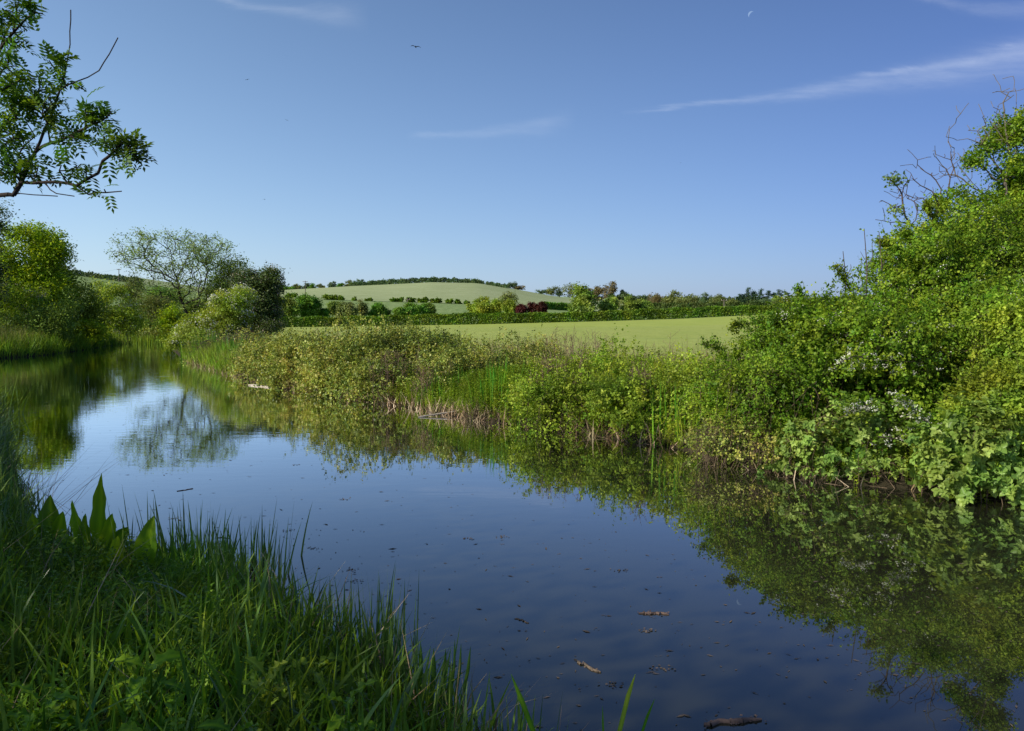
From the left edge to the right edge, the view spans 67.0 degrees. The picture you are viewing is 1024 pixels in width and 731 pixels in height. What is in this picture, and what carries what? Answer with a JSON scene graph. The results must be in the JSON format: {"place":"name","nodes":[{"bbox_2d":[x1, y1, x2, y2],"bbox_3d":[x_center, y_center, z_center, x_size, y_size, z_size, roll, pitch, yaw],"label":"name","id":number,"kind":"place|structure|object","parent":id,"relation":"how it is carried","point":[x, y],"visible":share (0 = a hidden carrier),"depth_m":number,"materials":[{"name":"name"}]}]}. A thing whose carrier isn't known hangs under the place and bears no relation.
{"place":"outdoors","nodes":[
{"label":"outdoors","id":0,"kind":"place"},
{"bbox_2d":[43,275,908,327],"bbox_3d":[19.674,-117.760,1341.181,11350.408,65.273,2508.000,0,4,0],"label":"hills","id":1,"kind":"structure","parent":0,"point":[443,291],"depth_m":372.87,"materials":[{"name":"green plant"}]},
{"bbox_2d":[68,269,144,283],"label":"hedge","id":2,"kind":"object","parent":1,"relation":"on","point":[104,276],"visible":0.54,"depth_m":329.04,"materials":[{"name":"green plant"}]},
{"bbox_2d":[279,296,304,316],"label":"field tree","id":3,"kind":"object","parent":1,"relation":"on","point":[294,307],"visible":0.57,"depth_m":158.19,"materials":[{"name":"green plant"}]},
{"bbox_2d":[293,292,323,321],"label":"field tree","id":4,"kind":"object","parent":1,"relation":"on","point":[312,305],"visible":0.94,"depth_m":161.07,"materials":[{"name":"green plant"}]},
{"bbox_2d":[333,301,361,321],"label":"field tree","id":5,"kind":"object","parent":1,"relation":"on","point":[342,307],"visible":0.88,"depth_m":154.37,"materials":[{"name":"green plant"}]},
{"bbox_2d":[367,302,388,316],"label":"field tree","id":6,"kind":"object","parent":1,"relation":"on","point":[380,308],"visible":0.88,"depth_m":160.83,"materials":[{"name":"green plant"}]},
{"bbox_2d":[403,302,429,319],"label":"field tree","id":7,"kind":"object","parent":1,"relation":"on","point":[416,309],"visible":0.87,"depth_m":161.07,"materials":[{"name":"green plant"}]},
{"bbox_2d":[349,276,484,285],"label":"hedge","id":8,"kind":"object","parent":1,"relation":"on","point":[414,280],"visible":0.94,"depth_m":656.01,"materials":[{"name":"green plant"}]},
{"bbox_2d":[469,296,490,313],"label":"field tree","id":9,"kind":"object","parent":1,"relation":"on","point":[478,305],"visible":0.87,"depth_m":161.43,"materials":[{"name":"green plant"}]},
{"bbox_2d":[279,298,886,326],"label":"hedge","id":10,"kind":"object","parent":1,"relation":"on","point":[510,317],"visible":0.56,"depth_m":151.68,"materials":[{"name":"green plant"}]},
{"bbox_2d":[564,281,602,320],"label":"tree","id":11,"kind":"object","parent":1,"relation":"on","point":[583,298],"visible":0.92,"depth_m":155.04,"materials":[{"name":"green plant"}]},
{"bbox_2d":[597,295,619,316],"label":"field tree","id":12,"kind":"object","parent":1,"relation":"on","point":[609,303],"visible":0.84,"depth_m":158.11,"materials":[{"name":"green plant"}]},
{"bbox_2d":[620,294,639,315],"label":"field tree","id":13,"kind":"object","parent":1,"relation":"on","point":[631,304],"visible":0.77,"depth_m":158.51,"materials":[{"name":"green plant"}]},
{"bbox_2d":[607,293,766,302],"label":"hedge","id":14,"kind":"object","parent":1,"relation":"on","point":[618,296],"visible":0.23,"depth_m":695.76,"materials":[{"name":"green plant"}]},
{"bbox_2d":[652,294,884,313],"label":"hedge","id":15,"kind":"object","parent":1,"relation":"on","point":[701,304],"visible":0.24,"depth_m":273.03,"materials":[{"name":"green plant"}]},
{"bbox_2d":[0,321,1009,730],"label":"ground","id":16,"kind":"structure","parent":0,"point":[650,335],"depth_m":40.91,"materials":[{"name":"green plant"}]},
{"bbox_2d":[0,197,22,316],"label":"poplar tree","id":17,"kind":"object","parent":16,"relation":"on","point":[2,274],"visible":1,"depth_m":40.86,"materials":[{"name":"green plant"}]},
{"bbox_2d":[0,272,58,331],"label":"hawthorn tree","id":18,"kind":"object","parent":16,"relation":"on","point":[16,303],"visible":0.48,"depth_m":42.53,"materials":[{"name":"green plant"}]},
{"bbox_2d":[0,387,62,516],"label":"rough grass","id":19,"kind":"structure","parent":16,"relation":"on","point":[10,453],"depth_m":8.28,"materials":[{"name":"green plant"}]},
{"bbox_2d":[0,214,80,325],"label":"sycamore tree","id":20,"kind":"object","parent":16,"relation":"on","point":[45,252],"visible":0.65,"depth_m":45.21,"materials":[{"name":"green plant"}]},
{"bbox_2d":[1,681,81,730],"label":"willowherb plant","id":21,"kind":"object","parent":16,"relation":"on","point":[53,699],"visible":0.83,"depth_m":2.77,"materials":[{"name":"green plant"}]},
{"bbox_2d":[19,494,66,552],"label":"dock plant","id":22,"kind":"object","parent":16,"relation":"on","point":[59,521],"visible":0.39,"depth_m":5.75,"materials":[{"name":"green plant"}]},
{"bbox_2d":[0,286,90,348],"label":"hawthorn tree","id":23,"kind":"object","parent":16,"relation":"on","point":[37,320],"visible":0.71,"depth_m":41.58,"materials":[{"name":"green plant"}]},
{"bbox_2d":[19,222,95,322],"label":"sycamore tree","id":24,"kind":"object","parent":16,"relation":"on","point":[69,271],"visible":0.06,"depth_m":49.73,"materials":[{"name":"green plant"}]},
{"bbox_2d":[0,324,121,385],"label":"rough grass","id":25,"kind":"structure","parent":16,"relation":"on","point":[57,346],"depth_m":39.78,"materials":[{"name":"green plant"}]},
{"bbox_2d":[0,0,157,213],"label":"ash tree","id":26,"kind":"object","parent":16,"relation":"on","point":[22,101],"visible":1,"depth_m":8.35,"materials":[{"name":"green plant"}]},
{"bbox_2d":[62,317,113,344],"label":"sallow bush","id":27,"kind":"object","parent":16,"relation":"on","point":[94,330],"visible":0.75,"depth_m":46.22,"materials":[{"name":"green plant"}]},
{"bbox_2d":[60,278,117,337],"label":"sallow bush","id":28,"kind":"object","parent":16,"relation":"on","point":[93,310],"visible":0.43,"depth_m":47.59,"materials":[{"name":"green plant"}]},
{"bbox_2d":[53,473,128,554],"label":"dock plant","id":29,"kind":"object","parent":16,"relation":"on","point":[100,524],"visible":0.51,"depth_m":5.66,"materials":[{"name":"green plant"}]},
{"bbox_2d":[88,276,153,337],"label":"hawthorn tree","id":30,"kind":"object","parent":16,"relation":"on","point":[122,324],"visible":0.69,"depth_m":56.62,"materials":[{"name":"green plant"}]},
{"bbox_2d":[99,516,156,573],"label":"dock plant","id":31,"kind":"object","parent":16,"relation":"on","point":[148,531],"visible":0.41,"depth_m":5.17,"materials":[{"name":"green plant"}]},
{"bbox_2d":[107,330,163,345],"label":"reed bed","id":32,"kind":"object","parent":16,"relation":"on","point":[140,340],"visible":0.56,"depth_m":54.05,"materials":[{"name":"green plant"}]},
{"bbox_2d":[108,307,163,337],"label":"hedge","id":33,"kind":"object","parent":16,"relation":"on","point":[154,323],"visible":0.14,"depth_m":61.07,"materials":[{"name":"green plant"}]},
{"bbox_2d":[106,648,185,721],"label":"willowherb plant","id":34,"kind":"object","parent":16,"relation":"on","point":[170,655],"visible":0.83,"depth_m":3.02,"materials":[{"name":"green plant"}]},
{"bbox_2d":[133,289,172,329],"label":"sallow bush","id":35,"kind":"object","parent":16,"relation":"on","point":[152,306],"visible":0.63,"depth_m":65.71,"materials":[{"name":"green plant"}]},
{"bbox_2d":[147,301,183,344],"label":"sallow bush","id":36,"kind":"object","parent":16,"relation":"on","point":[165,318],"visible":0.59,"depth_m":51.40,"materials":[{"name":"green plant"}]},
{"bbox_2d":[104,225,242,316],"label":"willow tree","id":37,"kind":"object","parent":16,"relation":"on","point":[194,248],"visible":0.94,"depth_m":44.02,"materials":[{"name":"green plant"}]},
{"bbox_2d":[159,317,217,351],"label":"flowering shrub","id":38,"kind":"object","parent":16,"relation":"on","point":[183,335],"visible":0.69,"depth_m":35.92,"materials":[{"name":"plant"}]},
{"bbox_2d":[0,508,381,730],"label":"ground cover","id":39,"kind":"object","parent":16,"relation":"on","point":[144,623],"visible":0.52,"depth_m":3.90,"materials":[{"name":"green plant"}]},
{"bbox_2d":[82,488,311,576],"bbox_3d":[-2.337,1.276,5.860,1.441,0.910,1.380,0,4,0],"label":"sedge clump","id":40,"kind":"object","parent":16,"relation":"on","point":[162,539],"visible":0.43,"depth_m":5.76,"materials":[{"name":"green plant"}]},
{"bbox_2d":[191,252,253,308],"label":"alder tree","id":41,"kind":"object","parent":16,"relation":"on","point":[231,263],"visible":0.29,"depth_m":45.15,"materials":[{"name":"green plant"}]},
{"bbox_2d":[177,335,273,375],"bbox_3d":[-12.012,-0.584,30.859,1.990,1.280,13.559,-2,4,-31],"label":"rough grass","id":42,"kind":"structure","parent":16,"relation":"on","point":[218,364],"depth_m":29.27,"materials":[{"name":"green plant"}]},
{"bbox_2d":[191,282,259,336],"bbox_3d":[-14.023,-2.396,37.967,3.307,3.466,2.612,0,4,0],"label":"hawthorn tree","id":43,"kind":"object","parent":16,"relation":"on","point":[229,311],"visible":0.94,"depth_m":37.43,"materials":[{"name":"green plant"}]},
{"bbox_2d":[177,325,275,363],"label":"reeds","id":44,"kind":"object","parent":16,"relation":"on","point":[243,338],"visible":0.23,"depth_m":32.72,"materials":[{"name":"green plant"}]},
{"bbox_2d":[197,717,258,730],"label":"willowherb plant","id":45,"kind":"object","parent":16,"relation":"on","point":[218,724],"visible":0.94,"depth_m":2.51,"materials":[{"name":"green plant"}]},
{"bbox_2d":[186,509,288,588],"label":"sedge clump","id":46,"kind":"object","parent":16,"relation":"on","point":[254,557],"visible":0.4,"depth_m":5.49,"materials":[{"name":"green plant"}]},
{"bbox_2d":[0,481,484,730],"bbox_3d":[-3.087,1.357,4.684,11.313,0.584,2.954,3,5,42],"label":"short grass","id":47,"kind":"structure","parent":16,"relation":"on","point":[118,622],"depth_m":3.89,"materials":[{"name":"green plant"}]},
{"bbox_2d":[222,261,294,337],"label":"hawthorn tree","id":48,"kind":"object","parent":16,"relation":"on","point":[268,286],"visible":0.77,"depth_m":41.17,"materials":[{"name":"green plant"}]},
{"bbox_2d":[242,656,287,705],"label":"willowherb plant","id":49,"kind":"object","parent":16,"relation":"on","point":[252,660],"visible":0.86,"depth_m":2.97,"materials":[{"name":"green plant"}]},
{"bbox_2d":[0,499,540,730],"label":"dead grass","id":50,"kind":"structure","parent":16,"relation":"on","point":[147,616],"depth_m":3.94,"materials":[{"name":"plant"}]},
{"bbox_2d":[0,445,552,730],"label":"long grass","id":51,"kind":"structure","parent":16,"relation":"on","point":[115,723],"depth_m":3.50,"materials":[{"name":"green plant"}]},
{"bbox_2d":[216,317,359,396],"bbox_3d":[-6.095,-0.342,22.631,4.085,2.142,8.213,-3,5,-41],"label":"bramble bush","id":52,"kind":"object","parent":16,"relation":"on","point":[279,360],"visible":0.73,"depth_m":21.40,"materials":[{"name":"green plant"}]},
{"bbox_2d":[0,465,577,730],"bbox_3d":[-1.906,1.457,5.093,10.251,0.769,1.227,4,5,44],"label":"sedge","id":53,"kind":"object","parent":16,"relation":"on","point":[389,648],"visible":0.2,"depth_m":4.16,"materials":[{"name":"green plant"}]},
{"bbox_2d":[285,653,343,717],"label":"willowherb plant","id":54,"kind":"object","parent":16,"relation":"on","point":[331,657],"visible":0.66,"depth_m":3.22,"materials":[{"name":"green plant"}]},
{"bbox_2d":[309,678,378,730],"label":"willowherb plant","id":55,"kind":"object","parent":16,"relation":"on","point":[334,723],"visible":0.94,"depth_m":2.77,"materials":[{"name":"green plant"}]},
{"bbox_2d":[323,565,418,661],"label":"sedge clump","id":56,"kind":"object","parent":16,"relation":"on","point":[403,623],"visible":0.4,"depth_m":4.56,"materials":[{"name":"green plant"}]},
{"bbox_2d":[281,306,477,404],"bbox_3d":[-3.384,-0.373,19.730,5.090,2.292,5.059,2,4,32],"label":"bramble bush","id":57,"kind":"object","parent":16,"relation":"on","point":[368,344],"visible":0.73,"depth_m":18.89,"materials":[{"name":"green plant"}]},
{"bbox_2d":[365,342,420,403],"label":"dead weed","id":58,"kind":"object","parent":16,"relation":"on","point":[396,363],"visible":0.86,"depth_m":17.62,"materials":[{"name":"plant"}]},
{"bbox_2d":[406,359,453,408],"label":"dead weed","id":59,"kind":"object","parent":16,"relation":"on","point":[426,386],"visible":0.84,"depth_m":16.56,"materials":[{"name":"brown plant"}]},
{"bbox_2d":[437,681,568,730],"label":"sedge clump","id":60,"kind":"object","parent":16,"relation":"on","point":[501,727],"visible":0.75,"depth_m":3.45,"materials":[{"name":"green plant"}]},
{"bbox_2d":[404,357,632,414],"bbox_3d":[-0.100,0.310,15.979,2.398,1.158,5.458,-3,5,-42],"label":"willowherb","id":61,"kind":"object","parent":16,"relation":"on","point":[473,385],"visible":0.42,"depth_m":15.54,"materials":[{"name":"green plant"}]},
{"bbox_2d":[526,348,564,422],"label":"dead weed","id":62,"kind":"object","parent":16,"relation":"on","point":[548,370],"visible":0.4,"depth_m":13.86,"materials":[{"name":"plant"}]},
{"bbox_2d":[485,338,644,437],"bbox_3d":[1.153,0.324,14.627,2.754,1.704,3.886,2,4,30],"label":"bramble bush","id":63,"kind":"object","parent":16,"relation":"on","point":[532,395],"visible":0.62,"depth_m":13.43,"materials":[{"name":"green plant"}]},
{"bbox_2d":[318,333,885,391],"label":"rough grass","id":64,"kind":"structure","parent":16,"relation":"on","point":[682,350],"depth_m":20.77,"materials":[{"name":"green plant"}]},
{"bbox_2d":[547,329,675,362],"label":"dead weed","id":65,"kind":"object","parent":16,"relation":"on","point":[598,345],"visible":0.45,"depth_m":18.02,"materials":[{"name":"plant"}]},
{"bbox_2d":[627,357,665,427],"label":"dead weed","id":66,"kind":"object","parent":16,"relation":"on","point":[633,366],"visible":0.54,"depth_m":12.51,"materials":[{"name":"plant"}]},
{"bbox_2d":[555,323,740,447],"bbox_3d":[2.350,0.279,12.863,2.815,1.943,4.680,-2,4,-30],"label":"bramble bush","id":67,"kind":"object","parent":16,"relation":"on","point":[620,390],"visible":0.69,"depth_m":12.36,"materials":[{"name":"green plant"}]},
{"bbox_2d":[631,366,703,447],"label":"iris clump","id":68,"kind":"object","parent":16,"relation":"on","point":[660,409],"visible":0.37,"depth_m":12.00,"materials":[{"name":"green plant"}]},
{"bbox_2d":[679,406,802,474],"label":"dry thicket","id":69,"kind":"object","parent":16,"relation":"on","point":[720,441],"visible":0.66,"depth_m":10.10,"materials":[{"name":"green plant"}]},
{"bbox_2d":[678,304,861,464],"bbox_3d":[3.525,0.229,10.825,2.401,2.199,2.728,0,4,0],"label":"wild rose bush","id":70,"kind":"object","parent":16,"relation":"on","point":[764,397],"visible":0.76,"depth_m":10.22,"materials":[{"name":"green plant"}]},
{"bbox_2d":[696,333,738,379],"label":"leafy branch","id":71,"kind":"object","parent":70,"relation":"attached to","point":[714,345],"visible":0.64,"depth_m":11.67,"materials":[{"name":"green plant"}]},
{"bbox_2d":[723,323,776,363],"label":"leafy branch","id":72,"kind":"object","parent":70,"relation":"attached to","point":[755,336],"visible":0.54,"depth_m":10.87,"materials":[{"name":"green plant"}]},
{"bbox_2d":[756,391,932,486],"bbox_3d":[4.169,0.907,9.399,2.252,1.203,1.299,2,4,28],"label":"bramble bush","id":73,"kind":"object","parent":16,"relation":"on","point":[859,432],"visible":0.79,"depth_m":9.31,"materials":[{"name":"green plant"}]},
{"bbox_2d":[835,390,880,426],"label":"flowering branch","id":74,"kind":"object","parent":73,"relation":"attached to","point":[854,408],"visible":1,"depth_m":9.00,"materials":[{"name":"white plant"}]},
{"bbox_2d":[862,426,913,452],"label":"flowering branch","id":75,"kind":"object","parent":73,"relation":"attached to","point":[898,438],"visible":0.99,"depth_m":8.86,"materials":[{"name":"green plant"}]},
{"bbox_2d":[743,184,1023,442],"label":"hawthorn bush","id":76,"kind":"object","parent":16,"relation":"on","point":[922,298],"visible":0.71,"depth_m":10.39,"materials":[{"name":"green plant"}]},
{"bbox_2d":[722,313,784,341],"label":"leafy branch","id":77,"kind":"object","parent":76,"relation":"attached to","point":[737,324],"visible":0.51,"depth_m":10.99,"materials":[{"name":"green plant"}]},
{"bbox_2d":[826,258,860,303],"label":"leafy branch","id":78,"kind":"object","parent":76,"relation":"attached to","point":[843,275],"visible":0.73,"depth_m":11.24,"materials":[{"name":"green plant"}]},
{"bbox_2d":[824,341,943,380],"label":"flowering branch","id":79,"kind":"object","parent":76,"relation":"attached to","point":[861,358],"visible":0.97,"depth_m":9.39,"materials":[{"name":"green plant"}]},
{"bbox_2d":[871,233,928,274],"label":"leafy branch","id":80,"kind":"object","parent":76,"relation":"attached to","point":[883,243],"visible":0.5,"depth_m":11.57,"materials":[{"name":"green plant"}]},
{"bbox_2d":[894,221,929,270],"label":"leafy branch","id":81,"kind":"object","parent":76,"relation":"attached to","point":[905,231],"visible":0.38,"depth_m":11.66,"materials":[{"name":"green plant"}]},
{"bbox_2d":[916,198,950,236],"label":"leafy branch","id":82,"kind":"object","parent":76,"relation":"attached to","point":[929,206],"visible":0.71,"depth_m":11.86,"materials":[{"name":"green plant"}]},
{"bbox_2d":[875,170,923,235],"bbox_3d":[6.375,-1.112,12.168,1.406,3.840,0.536,0,4,0],"label":"dead tree","id":83,"kind":"object","parent":16,"relation":"on","point":[895,209],"visible":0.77,"depth_m":12.04,"materials":[{"name":"plant"}]},
{"bbox_2d":[884,141,959,365],"bbox_3d":[6.766,-1.442,12.722,1.297,4.424,0.656,0,4,0],"label":"dead tree","id":84,"kind":"object","parent":16,"relation":"on","point":[939,197],"visible":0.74,"depth_m":12.62,"materials":[{"name":"dead wood"},{"name":"bark"}]},
{"bbox_2d":[871,169,1023,355],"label":"elder thicket","id":85,"kind":"object","parent":16,"relation":"on","point":[1019,254],"visible":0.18,"depth_m":12.14,"materials":[{"name":"green plant"}]},
{"bbox_2d":[904,389,1023,508],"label":"bramble bush","id":86,"kind":"object","parent":16,"relation":"on","point":[957,474],"visible":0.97,"depth_m":8.24,"materials":[{"name":"green plant"}]},
{"bbox_2d":[912,276,1023,500],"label":"vine thicket","id":87,"kind":"object","parent":16,"relation":"on","point":[1000,333],"visible":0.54,"depth_m":8.90,"materials":[{"name":"green plant"}]},
{"bbox_2d":[881,388,942,432],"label":"flowering branch","id":88,"kind":"object","parent":87,"relation":"attached to","point":[911,409],"visible":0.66,"depth_m":8.78,"materials":[{"name":"green plant"}]},
{"bbox_2d":[933,74,1023,223],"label":"ash tree","id":89,"kind":"object","parent":16,"relation":"on","point":[1008,134],"visible":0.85,"depth_m":12.96,"materials":[{"name":"green plant"}]},
{"bbox_2d":[0,341,1023,730],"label":"water","id":90,"kind":"structure","parent":0,"point":[724,539],"depth_m":6.73,"materials":[{"name":"blue liquid"}]},
{"bbox_2d":[0,428,134,516],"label":"grass","id":91,"kind":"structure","parent":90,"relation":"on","point":[44,480],"depth_m":7.96,"materials":[{"name":"plant"}]},
{"bbox_2d":[171,543,585,730],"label":"dead reeds","id":92,"kind":"object","parent":90,"relation":"on","point":[409,663],"visible":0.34,"depth_m":3.97,"materials":[{"name":"plant"}]},
{"bbox_2d":[278,378,670,444],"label":"reed litter","id":93,"kind":"object","parent":90,"relation":"on","point":[477,413],"visible":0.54,"depth_m":15.19,"materials":[{"name":"plant"}]},
{"bbox_2d":[395,323,567,407],"bbox_3d":[-0.427,-0.041,17.894,4.668,1.848,3.227,-1,4,-17],"label":"bramble bush","id":94,"kind":"object","parent":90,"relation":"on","point":[477,360],"visible":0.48,"depth_m":17.29,"materials":[{"name":"green plant"}]},
{"bbox_2d":[466,357,525,412],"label":"iris clump","id":95,"kind":"object","parent":90,"relation":"on","point":[490,391],"visible":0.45,"depth_m":14.99,"materials":[{"name":"green plant"}]},
{"bbox_2d":[511,674,535,730],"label":"iris leaf","id":96,"kind":"object","parent":90,"relation":"on","point":[527,715],"visible":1,"depth_m":3.09,"materials":[{"name":"green plant"}]},
{"bbox_2d":[176,355,939,489],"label":"reed litter","id":97,"kind":"object","parent":90,"relation":"on","point":[577,426],"visible":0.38,"depth_m":12.88,"materials":[{"name":"beige plant"}]},
{"bbox_2d":[110,363,1018,730],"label":"floating debris","id":98,"kind":"object","parent":90,"relation":"on","point":[608,615],"visible":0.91,"depth_m":4.91,"materials":[{"name":"brown plant"}]},
{"bbox_2d":[617,675,634,730],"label":"iris leaf","id":99,"kind":"object","parent":90,"relation":"on","point":[624,710],"visible":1,"depth_m":2.99,"materials":[{"name":"green plant"}]},
{"bbox_2d":[288,374,984,497],"bbox_3d":[-0.329,0.707,14.998,1.511,0.767,17.171,-3,5,-40],"label":"willowherb","id":100,"kind":"object","parent":90,"relation":"on","point":[674,429],"visible":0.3,"depth_m":12.57,"materials":[{"name":"green plant"}]},
{"bbox_2d":[457,392,1008,500],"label":"twig litter","id":101,"kind":"object","parent":90,"relation":"on","point":[1003,499],"visible":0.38,"depth_m":10.18,"materials":[{"name":"wood"}]},
{"bbox_2d":[704,714,766,727],"bbox_3d":[1.087,1.751,3.813,0.333,0.032,0.088,-1,4,-11],"label":"floating stick","id":102,"kind":"object","parent":90,"relation":"on","point":[727,721],"visible":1,"depth_m":3.80,"materials":[{"name":"brown wood"}]},
{"bbox_2d":[0,0,1023,298],"label":"sky","id":103,"kind":"structure","parent":0,"point":[696,147],"materials":[{"name":"blue"}]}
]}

